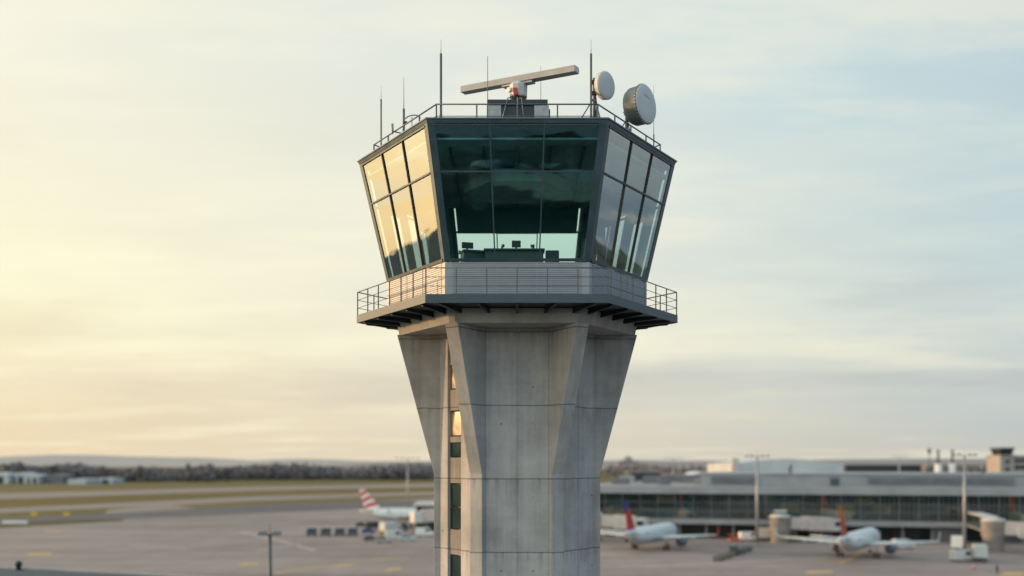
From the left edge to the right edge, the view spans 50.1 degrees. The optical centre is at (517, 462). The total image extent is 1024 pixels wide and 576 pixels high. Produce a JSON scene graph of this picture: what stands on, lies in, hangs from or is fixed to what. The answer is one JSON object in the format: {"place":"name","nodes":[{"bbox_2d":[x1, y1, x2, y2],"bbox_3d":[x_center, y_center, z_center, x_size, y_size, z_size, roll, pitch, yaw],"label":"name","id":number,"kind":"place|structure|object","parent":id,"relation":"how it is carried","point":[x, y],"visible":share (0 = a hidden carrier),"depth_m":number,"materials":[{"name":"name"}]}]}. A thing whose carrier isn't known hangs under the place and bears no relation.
{"place":"outdoors","nodes":[
{"label":"outdoors","id":0,"kind":"place"},
{"bbox_2d":[0,519,123,527],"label":"grass verge","id":1,"kind":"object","parent":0,"point":[4,525],"depth_m":365.03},
{"bbox_2d":[2,521,27,522],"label":"barrier","id":2,"kind":"object","parent":1,"relation":"on","point":[14,521],"visible":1,"depth_m":365.34,"materials":[{"name":"white paint"}]},
{"bbox_2d":[0,566,197,575],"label":"service building","id":3,"kind":"structure","parent":0,"point":[11,571],"depth_m":123.51,"materials":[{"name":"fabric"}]},
{"bbox_2d":[14,561,22,569],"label":"roof vent","id":4,"kind":"object","parent":3,"relation":"on","point":[18,564],"visible":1,"depth_m":127.38,"materials":[{"name":"grey metal"}]},
{"bbox_2d":[101,505,192,519],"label":"taxiway link","id":5,"kind":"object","parent":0,"point":[154,508],"visible":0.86,"depth_m":472.98,"materials":[{"name":"asphalt"}]},
{"bbox_2d":[0,455,395,466],"bbox_3d":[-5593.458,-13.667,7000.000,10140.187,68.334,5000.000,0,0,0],"label":"hill","id":6,"kind":"structure","parent":0,"point":[92,460],"depth_m":5927.78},
{"bbox_2d":[0,500,433,522],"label":"service road","id":7,"kind":"structure","parent":0,"point":[253,509],"depth_m":453.75,"materials":[{"name":"asphalt"}]},
{"bbox_2d":[0,487,433,507],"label":"grass","id":8,"kind":"structure","parent":0,"point":[11,503],"depth_m":651.56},
{"bbox_2d":[0,467,688,521],"bbox_3d":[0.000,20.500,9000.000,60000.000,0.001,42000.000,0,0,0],"label":"ground","id":9,"kind":"structure","parent":0,"point":[64,487],"depth_m":883.63,"materials":[{"name":"green plant"}]},
{"bbox_2d":[0,472,12,483],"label":"shed","id":10,"kind":"structure","parent":9,"relation":"on","point":[6,477],"depth_m":1040.00,"materials":[{"name":"metal"}]},
{"bbox_2d":[9,461,26,472],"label":"tree","id":11,"kind":"object","parent":9,"relation":"on","point":[16,467],"visible":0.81,"depth_m":1078.29,"materials":[{"name":"green plant"}]},
{"bbox_2d":[12,472,36,482],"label":"shed","id":12,"kind":"structure","parent":9,"relation":"on","point":[19,477],"depth_m":1050.00,"materials":[{"name":"metal"}]},
{"bbox_2d":[26,474,47,483],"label":"shed","id":13,"kind":"structure","parent":9,"relation":"on","point":[34,479],"depth_m":1042.00,"materials":[{"name":"metal"}]},
{"bbox_2d":[47,465,60,473],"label":"tree","id":14,"kind":"object","parent":9,"relation":"on","point":[52,469],"visible":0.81,"depth_m":1087.90,"materials":[{"name":"green plant"}]},
{"bbox_2d":[42,474,74,482],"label":"shed","id":15,"kind":"structure","parent":9,"relation":"on","point":[56,478],"depth_m":1052.00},
{"bbox_2d":[68,478,97,483],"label":"shed","id":16,"kind":"structure","parent":9,"relation":"on","point":[84,481],"depth_m":1010.00,"materials":[{"name":"metal"}]},
{"bbox_2d":[96,465,106,477],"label":"tree","id":17,"kind":"object","parent":9,"relation":"on","point":[101,470],"visible":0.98,"depth_m":1084.12,"materials":[{"name":"green plant"}]},
{"bbox_2d":[0,462,216,481],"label":"woodland","id":18,"kind":"object","parent":9,"relation":"on","point":[205,472],"visible":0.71,"depth_m":1134.70,"materials":[{"name":"green plant"}]},
{"bbox_2d":[95,478,123,483],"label":"shed","id":19,"kind":"structure","parent":9,"relation":"on","point":[109,480],"depth_m":1040.00,"materials":[{"name":"metal"}]},
{"bbox_2d":[137,465,142,482],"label":"tree","id":20,"kind":"object","parent":9,"relation":"on","point":[139,472],"visible":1,"depth_m":1083.92,"materials":[{"name":"green plant"}]},
{"bbox_2d":[0,484,433,498],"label":"runway","id":21,"kind":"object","parent":9,"relation":"on","point":[78,493],"visible":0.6,"depth_m":789.43,"materials":[{"name":"asphalt"}]},
{"bbox_2d":[0,492,433,512],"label":"taxiway","id":22,"kind":"structure","parent":9,"relation":"on","point":[149,503],"depth_m":569.03,"materials":[{"name":"asphalt"}]},
{"bbox_2d":[221,466,234,481],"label":"tree","id":23,"kind":"object","parent":9,"relation":"on","point":[227,470],"visible":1,"depth_m":1128.20,"materials":[{"name":"green plant"}]},
{"bbox_2d":[199,462,433,479],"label":"woodland","id":24,"kind":"object","parent":9,"relation":"on","point":[398,471],"visible":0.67,"depth_m":1246.78,"materials":[{"name":"green plant"}]},
{"bbox_2d":[617,456,638,464],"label":"domed church","id":25,"kind":"structure","parent":9,"relation":"on","point":[627,460],"depth_m":3600.00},
{"bbox_2d":[600,462,706,476],"bbox_3d":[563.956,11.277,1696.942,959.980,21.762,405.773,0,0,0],"label":"woodland","id":26,"kind":"object","parent":9,"relation":"on","point":[614,471],"visible":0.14,"depth_m":1597.81,"materials":[{"name":"green plant"}]},
{"bbox_2d":[391,105,406,133],"bbox_3d":[-4.290,-12.691,39.800,0.590,2.562,0.218,0,0,0],"label":"whip antenna","id":27,"kind":"object","parent":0,"point":[392,126],"visible":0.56,"depth_m":39.77,"materials":[{"name":"metal"}]},
{"bbox_2d":[414,501,433,530],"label":"gate pavilion","id":28,"kind":"structure","parent":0,"point":[419,505],"depth_m":327.06,"materials":[{"name":"white metal"}]},
{"bbox_2d":[487,56,487,115],"bbox_3d":[-1.005,-12.630,37.400,0.099,2.440,0.104,0,0,0],"label":"whip antenna","id":29,"kind":"object","parent":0,"point":[487,85],"visible":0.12,"depth_m":37.39,"materials":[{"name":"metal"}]},
{"bbox_2d":[0,498,1023,575],"bbox_3d":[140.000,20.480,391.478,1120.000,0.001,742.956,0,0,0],"label":"apron","id":30,"kind":"object","parent":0,"point":[220,545],"visible":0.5,"depth_m":245.46,"materials":[{"name":"concrete"}]},
{"bbox_2d":[258,531,280,575],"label":"light mast","id":31,"kind":"object","parent":30,"relation":"on","point":[265,533],"visible":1,"depth_m":121.84,"materials":[{"name":"metal"}]},
{"bbox_2d":[241,532,314,550],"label":"apron marking","id":32,"kind":"object","parent":30,"relation":"on","point":[280,541],"visible":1,"depth_m":282.32,"materials":[{"name":"white paint"}]},
{"bbox_2d":[275,565,332,573],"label":"apron marking","id":33,"kind":"object","parent":30,"relation":"on","point":[298,569],"visible":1,"depth_m":206.81,"materials":[{"name":"white paint"}]},
{"bbox_2d":[306,527,316,535],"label":"baggage container","id":34,"kind":"object","parent":30,"relation":"on","point":[311,530],"visible":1,"depth_m":303.03,"materials":[{"name":"metal"}]},
{"bbox_2d":[320,527,331,535],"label":"baggage container","id":35,"kind":"object","parent":30,"relation":"on","point":[325,530],"visible":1,"depth_m":303.03,"materials":[{"name":"metal"}]},
{"bbox_2d":[334,527,345,535],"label":"baggage container","id":36,"kind":"object","parent":30,"relation":"on","point":[339,530],"visible":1,"depth_m":303.04,"materials":[{"name":"metal"}]},
{"bbox_2d":[326,564,354,567],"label":"apron marking","id":37,"kind":"object","parent":30,"relation":"on","point":[341,565],"visible":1,"depth_m":216.81,"materials":[{"name":"yellow paint"}]},
{"bbox_2d":[347,527,357,535],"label":"baggage container","id":38,"kind":"object","parent":30,"relation":"on","point":[352,530],"visible":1,"depth_m":303.03,"materials":[{"name":"metal"}]},
{"bbox_2d":[360,528,375,532],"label":"parked car","id":39,"kind":"object","parent":30,"relation":"on","point":[363,530],"visible":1,"depth_m":315.42,"materials":[{"name":"blue paint"}]},
{"bbox_2d":[363,535,377,540],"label":"parked car","id":40,"kind":"object","parent":30,"relation":"on","point":[369,537],"visible":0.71,"depth_m":284.49,"materials":[{"name":"paint"}]},
{"bbox_2d":[367,521,378,528],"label":"parked van","id":41,"kind":"object","parent":30,"relation":"on","point":[372,524],"visible":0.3,"depth_m":333.23,"materials":[{"name":"grey metal"}]},
{"bbox_2d":[375,537,392,542],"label":"parked car","id":42,"kind":"object","parent":30,"relation":"on","point":[382,539],"visible":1,"depth_m":277.85,"materials":[{"name":"metal"}]},
{"bbox_2d":[358,490,415,526],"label":"airliner","id":43,"kind":"object","parent":30,"relation":"on","point":[372,507],"visible":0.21,"depth_m":348.58,"materials":[{"name":"white metal"}]},
{"bbox_2d":[379,522,401,533],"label":"service truck","id":44,"kind":"object","parent":30,"relation":"on","point":[385,526],"visible":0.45,"depth_m":308.42,"materials":[{"name":"white paint"}]},
{"bbox_2d":[385,530,402,538],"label":"parked van","id":45,"kind":"object","parent":30,"relation":"on","point":[389,534],"visible":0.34,"depth_m":289.00,"materials":[{"name":"white paint"}]},
{"bbox_2d":[399,535,415,540],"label":"parked car","id":46,"kind":"object","parent":30,"relation":"on","point":[404,537],"visible":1,"depth_m":284.52,"materials":[{"name":"metal"}]},
{"bbox_2d":[396,457,418,507],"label":"light mast","id":47,"kind":"object","parent":30,"relation":"on","point":[407,479],"visible":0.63,"depth_m":394.78,"materials":[{"name":"metal"}]},
{"bbox_2d":[410,509,433,527],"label":"jet bridge","id":48,"kind":"structure","parent":30,"relation":"on","point":[425,515],"depth_m":313.45,"materials":[{"name":"white paint"}]},
{"bbox_2d":[415,528,433,535],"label":"parked van","id":49,"kind":"object","parent":30,"relation":"on","point":[423,531],"visible":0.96,"depth_m":301.57,"materials":[{"name":"white paint"}]},
{"bbox_2d":[600,512,648,541],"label":"jet bridge","id":50,"kind":"structure","parent":30,"relation":"on","point":[616,521],"depth_m":280.19,"materials":[{"name":"white paint"}]},
{"bbox_2d":[623,471,662,480],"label":"depot","id":51,"kind":"structure","parent":30,"relation":"on","point":[638,475],"depth_m":620.00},
{"bbox_2d":[600,502,718,550],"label":"airliner","id":52,"kind":"object","parent":30,"relation":"on","point":[647,534],"visible":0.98,"depth_m":250.94,"materials":[{"name":"white metal"}]},
{"bbox_2d":[713,554,725,560],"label":"cargo dolly","id":53,"kind":"object","parent":30,"relation":"on","point":[720,556],"visible":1,"depth_m":227.14,"materials":[{"name":"metal"}]},
{"bbox_2d":[728,550,739,555],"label":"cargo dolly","id":54,"kind":"object","parent":30,"relation":"on","point":[735,554],"visible":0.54,"depth_m":237.66,"materials":[{"name":"metal"}]},
{"bbox_2d":[729,545,737,553],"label":"crate","id":55,"kind":"object","parent":54,"relation":"on","point":[733,547],"visible":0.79,"depth_m":238.48,"materials":[{"name":"paint"}]},
{"bbox_2d":[646,557,831,566],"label":"apron marking","id":56,"kind":"object","parent":30,"relation":"on","point":[731,562],"visible":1,"depth_m":223.28,"materials":[{"name":"white paint"}]},
{"bbox_2d":[738,532,754,540],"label":"parked van","id":57,"kind":"object","parent":30,"relation":"on","point":[743,536],"visible":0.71,"depth_m":284.27,"materials":[{"name":"white paint"}]},
{"bbox_2d":[745,455,768,545],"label":"light mast","id":58,"kind":"object","parent":30,"relation":"on","point":[757,528],"visible":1,"depth_m":267.74,"materials":[{"name":"metal"}]},
{"bbox_2d":[759,528,770,541],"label":"service truck","id":59,"kind":"object","parent":30,"relation":"on","point":[764,533],"visible":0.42,"depth_m":282.05,"materials":[{"name":"white paint"}]},
{"bbox_2d":[707,458,843,471],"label":"hangar","id":60,"kind":"structure","parent":30,"relation":"on","point":[765,465],"depth_m":640.00,"materials":[{"name":"metal"}]},
{"bbox_2d":[769,514,840,542],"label":"jet bridge","id":61,"kind":"structure","parent":30,"relation":"on","point":[783,524],"depth_m":278.90,"materials":[{"name":"white paint"}]},
{"bbox_2d":[804,570,832,573],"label":"apron marking","id":62,"kind":"object","parent":30,"relation":"on","point":[823,571],"visible":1,"depth_m":204.92,"materials":[{"name":"yellow paint"}]},
{"bbox_2d":[774,506,939,557],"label":"airliner","id":63,"kind":"object","parent":30,"relation":"on","point":[853,541],"visible":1,"depth_m":232.43,"materials":[{"name":"white metal"}]},
{"bbox_2d":[892,539,915,548],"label":"parked van","id":64,"kind":"object","parent":30,"relation":"on","point":[907,546],"visible":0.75,"depth_m":257.09,"materials":[{"name":"metal"}]},
{"bbox_2d":[951,535,962,549],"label":"service truck","id":65,"kind":"object","parent":30,"relation":"on","point":[956,542],"visible":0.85,"depth_m":249.21,"materials":[{"name":"white paint"}]},
{"bbox_2d":[949,550,974,561],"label":"parked van","id":66,"kind":"object","parent":30,"relation":"on","point":[959,555],"visible":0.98,"depth_m":225.47,"materials":[{"name":"white paint"}]},
{"bbox_2d":[952,450,976,549],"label":"light mast","id":67,"kind":"object","parent":30,"relation":"on","point":[964,501],"visible":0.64,"depth_m":231.78,"materials":[{"name":"metal"}]},
{"bbox_2d":[971,544,987,561],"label":"service truck","id":68,"kind":"object","parent":30,"relation":"on","point":[979,551],"visible":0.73,"depth_m":223.12,"materials":[{"name":"metal"}]},
{"bbox_2d":[980,518,1023,551],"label":"jet bridge","id":69,"kind":"structure","parent":30,"relation":"on","point":[995,532],"depth_m":248.45,"materials":[{"name":"white paint"}]},
{"bbox_2d":[999,572,1023,575],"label":"apron marking","id":70,"kind":"object","parent":30,"relation":"on","point":[1011,573],"visible":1,"depth_m":201.24,"materials":[{"name":"yellow paint"}]},
{"bbox_2d":[0,0,1023,460],"label":"sky","id":71,"kind":"structure","parent":0,"point":[188,240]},
{"bbox_2d":[357,103,677,575],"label":"control tower","id":72,"kind":"structure","parent":0,"point":[517,369],"depth_m":39.03,"materials":[{"name":"concrete"}]},
{"bbox_2d":[380,99,381,145],"bbox_3d":[-5.126,-12.797,41.300,0.148,2.775,0.156,0,0,0],"label":"whip antenna","id":73,"kind":"object","parent":72,"relation":"on","point":[380,121],"visible":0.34,"depth_m":41.28,"materials":[{"name":"metal"}]},
{"bbox_2d":[439,53,441,115],"bbox_3d":[-2.565,-12.818,36.900,0.208,2.816,0.218,0,0,0],"label":"whip antenna","id":74,"kind":"object","parent":72,"relation":"on","point":[440,84],"visible":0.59,"depth_m":36.86,"materials":[{"name":"metal"}]},
{"bbox_2d":[450,366,455,388],"bbox_3d":[-2.196,-3.154,40.438,0.050,0.847,0.965,0,0,-34],"label":"stair window","id":75,"kind":"structure","parent":72,"relation":"in","point":[452,382],"depth_m":40.70,"materials":[{"name":"glass"}]},
{"bbox_2d":[450,411,460,435],"bbox_3d":[-2.196,-1.424,40.438,0.050,0.871,0.965,0,0,-34],"label":"stair window","id":76,"kind":"structure","parent":72,"relation":"in","point":[455,418],"depth_m":40.51,"materials":[{"name":"glass"}]},
{"bbox_2d":[450,443,460,455],"bbox_3d":[-2.196,-0.459,40.438,0.050,0.494,0.965,0,0,-34],"label":"stair window","id":77,"kind":"structure","parent":72,"relation":"in","point":[455,448],"depth_m":40.51,"materials":[{"name":"green glass"}]},
{"bbox_2d":[450,484,460,505],"bbox_3d":[-2.196,1.224,40.438,0.050,0.800,0.965,0,0,-34],"label":"stair window","id":78,"kind":"structure","parent":72,"relation":"in","point":[455,489],"depth_m":40.51,"materials":[{"name":"green glass"}]},
{"bbox_2d":[450,507,460,528],"bbox_3d":[-2.196,2.060,40.438,0.050,0.777,0.965,0,0,-34],"label":"stair window","id":79,"kind":"structure","parent":72,"relation":"in","point":[455,512],"depth_m":40.51,"materials":[{"name":"green glass"}]},
{"bbox_2d":[450,555,460,575],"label":"stair window","id":80,"kind":"structure","parent":72,"relation":"in","point":[455,561],"depth_m":40.51,"materials":[{"name":"green glass"}]},
{"bbox_2d":[458,249,483,257],"bbox_3d":[-1.615,-7.220,39.283,0.850,0.800,0.805,0,0,-17],"label":"control desk","id":81,"kind":"object","parent":72,"relation":"on","point":[466,253],"visible":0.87,"depth_m":38.98,"materials":[{"name":"laminate"}]},
{"bbox_2d":[462,242,472,248],"bbox_3d":[-1.786,-7.711,39.319,0.420,0.340,0.200,0,0,-17],"label":"monitor","id":82,"kind":"object","parent":81,"relation":"on","point":[467,245],"visible":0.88,"depth_m":39.27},
{"bbox_2d":[484,248,544,257],"bbox_3d":[-0.100,-7.210,38.932,2.150,0.780,0.805,0,0,0],"label":"control desk","id":83,"kind":"object","parent":72,"relation":"on","point":[515,252],"visible":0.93,"depth_m":38.65,"materials":[{"name":"laminate"}]},
{"bbox_2d":[512,241,520,247],"bbox_3d":[-0.031,-7.701,39.020,0.320,0.360,0.200,0,0,-3],"label":"monitor","id":84,"kind":"object","parent":83,"relation":"on","point":[516,244],"visible":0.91,"depth_m":38.97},
{"bbox_2d":[488,99,549,115],"bbox_3d":[0.055,-12.210,40.300,2.290,1.600,2.000,0,0,0],"label":"plant housing","id":85,"kind":"object","parent":72,"relation":"on","point":[528,110],"visible":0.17,"depth_m":39.34,"materials":[{"name":"grey metal"}]},
{"bbox_2d":[460,65,578,115],"bbox_3d":[-0.156,-12.982,39.847,4.770,2.348,1.681,0,0,24],"label":"radar antenna","id":86,"kind":"object","parent":85,"relation":"on","point":[515,87],"visible":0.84,"depth_m":40.02,"materials":[{"name":"white paint"}]},
{"bbox_2d":[545,250,558,257],"bbox_3d":[1.258,-7.281,40.200,0.564,0.879,0.584,0,0,0],"label":"office chair","id":87,"kind":"object","parent":72,"relation":"on","point":[551,253],"visible":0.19,"depth_m":39.91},
{"bbox_2d":[590,53,591,115],"bbox_3d":[2.510,-12.876,37.200,0.198,2.931,0.208,0,0,0],"label":"whip antenna","id":88,"kind":"object","parent":72,"relation":"on","point":[590,83],"visible":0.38,"depth_m":37.16,"materials":[{"name":"metal"}]},
{"bbox_2d":[582,71,614,116],"bbox_3d":[2.854,-12.349,37.693,0.947,1.897,1.702,0,0,33],"label":"microwave dish","id":89,"kind":"object","parent":72,"relation":"on","point":[603,84],"visible":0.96,"depth_m":37.25,"materials":[{"name":"metal"}]},
{"bbox_2d":[622,83,655,129],"bbox_3d":[4.256,-12.499,39.873,1.311,2.198,1.747,0,0,37],"label":"microwave dish","id":90,"kind":"object","parent":72,"relation":"on","point":[639,106],"visible":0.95,"depth_m":39.21,"materials":[{"name":"metal"}]},
{"bbox_2d":[323,459,986,469],"bbox_3d":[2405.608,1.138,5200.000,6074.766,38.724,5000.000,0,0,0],"label":"ridge","id":91,"kind":"structure","parent":0,"point":[613,463],"depth_m":4209.96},
{"bbox_2d":[600,464,1023,542],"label":"terminal building","id":92,"kind":"structure","parent":0,"point":[920,506],"depth_m":297.24,"materials":[{"name":"grey glass"}]},
{"bbox_2d":[605,493,611,514],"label":"window frame","id":93,"kind":"structure","parent":92,"relation":"in","point":[609,501],"depth_m":301.63,"materials":[{"name":"grey metal"}]},
{"bbox_2d":[657,493,674,517],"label":"window frame","id":94,"kind":"structure","parent":92,"relation":"in","point":[657,493],"depth_m":297.75,"materials":[{"name":"grey metal"}]},
{"bbox_2d":[675,494,692,518],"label":"window frame","id":95,"kind":"structure","parent":92,"relation":"in","point":[688,502],"depth_m":296.55,"materials":[{"name":"grey metal"}]},
{"bbox_2d":[693,494,710,518],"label":"window frame","id":96,"kind":"structure","parent":92,"relation":"in","point":[697,502],"depth_m":295.72,"materials":[{"name":"grey metal"}]},
{"bbox_2d":[711,494,724,518],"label":"window frame","id":97,"kind":"structure","parent":92,"relation":"in","point":[715,502],"depth_m":294.57,"materials":[{"name":"grey metal"}]},
{"bbox_2d":[747,494,765,518],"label":"window frame","id":98,"kind":"structure","parent":92,"relation":"in","point":[747,494],"depth_m":291.63,"materials":[{"name":"grey metal"}]},
{"bbox_2d":[784,494,802,516],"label":"window frame","id":99,"kind":"structure","parent":92,"relation":"in","point":[798,503],"depth_m":289.36,"materials":[{"name":"grey metal"}]},
{"bbox_2d":[803,494,821,515],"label":"window frame","id":100,"kind":"structure","parent":92,"relation":"in","point":[817,503],"depth_m":288.48,"materials":[{"name":"grey metal"}]},
{"bbox_2d":[822,495,837,517],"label":"window frame","id":101,"kind":"structure","parent":92,"relation":"in","point":[831,503],"depth_m":287.32,"materials":[{"name":"grey metal"}]},
{"bbox_2d":[830,478,838,484],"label":"roof door","id":102,"kind":"structure","parent":92,"relation":"in","point":[833,481],"depth_m":307.95,"materials":[{"name":"paint"}]},
{"bbox_2d":[879,495,894,520],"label":"window frame","id":103,"kind":"structure","parent":92,"relation":"in","point":[884,512],"depth_m":283.94,"materials":[{"name":"grey metal"}]},
{"bbox_2d":[918,495,937,521],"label":"window frame","id":104,"kind":"structure","parent":92,"relation":"in","point":[933,504],"depth_m":281.56,"materials":[{"name":"grey metal"}]},
{"bbox_2d":[935,450,941,471],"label":"chimney","id":105,"kind":"object","parent":92,"relation":"on","point":[938,467],"visible":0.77,"depth_m":558.88,"materials":[{"name":"white paint"}]},
{"bbox_2d":[938,495,957,521],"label":"window frame","id":106,"kind":"structure","parent":92,"relation":"in","point":[943,504],"depth_m":280.32,"materials":[{"name":"grey metal"}]},
{"bbox_2d":[949,450,955,471],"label":"chimney","id":107,"kind":"object","parent":92,"relation":"on","point":[952,466],"visible":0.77,"depth_m":558.79,"materials":[{"name":"white paint"}]},
{"bbox_2d":[967,512,997,530],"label":"link bridge","id":108,"kind":"structure","parent":92,"relation":"attached to","point":[974,519],"depth_m":265.66,"materials":[{"name":"white paint"}]},
{"bbox_2d":[999,496,1018,521],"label":"window frame","id":109,"kind":"structure","parent":92,"relation":"in","point":[999,496],"depth_m":276.79,"materials":[{"name":"grey metal"}]},
{"bbox_2d":[844,464,919,471],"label":"warehouse","id":110,"kind":"structure","parent":0,"point":[877,468],"depth_m":900.00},
{"bbox_2d":[920,465,986,471],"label":"warehouse","id":111,"kind":"structure","parent":0,"point":[969,468],"depth_m":880.00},
{"bbox_2d":[989,448,1015,471],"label":"control tower","id":112,"kind":"structure","parent":0,"point":[1001,459],"depth_m":516.93,"materials":[{"name":"beige concrete"}]},
{"bbox_2d":[985,456,1023,471],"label":"office block","id":113,"kind":"structure","parent":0,"point":[1018,463],"depth_m":520.00,"materials":[{"name":"beige concrete"}]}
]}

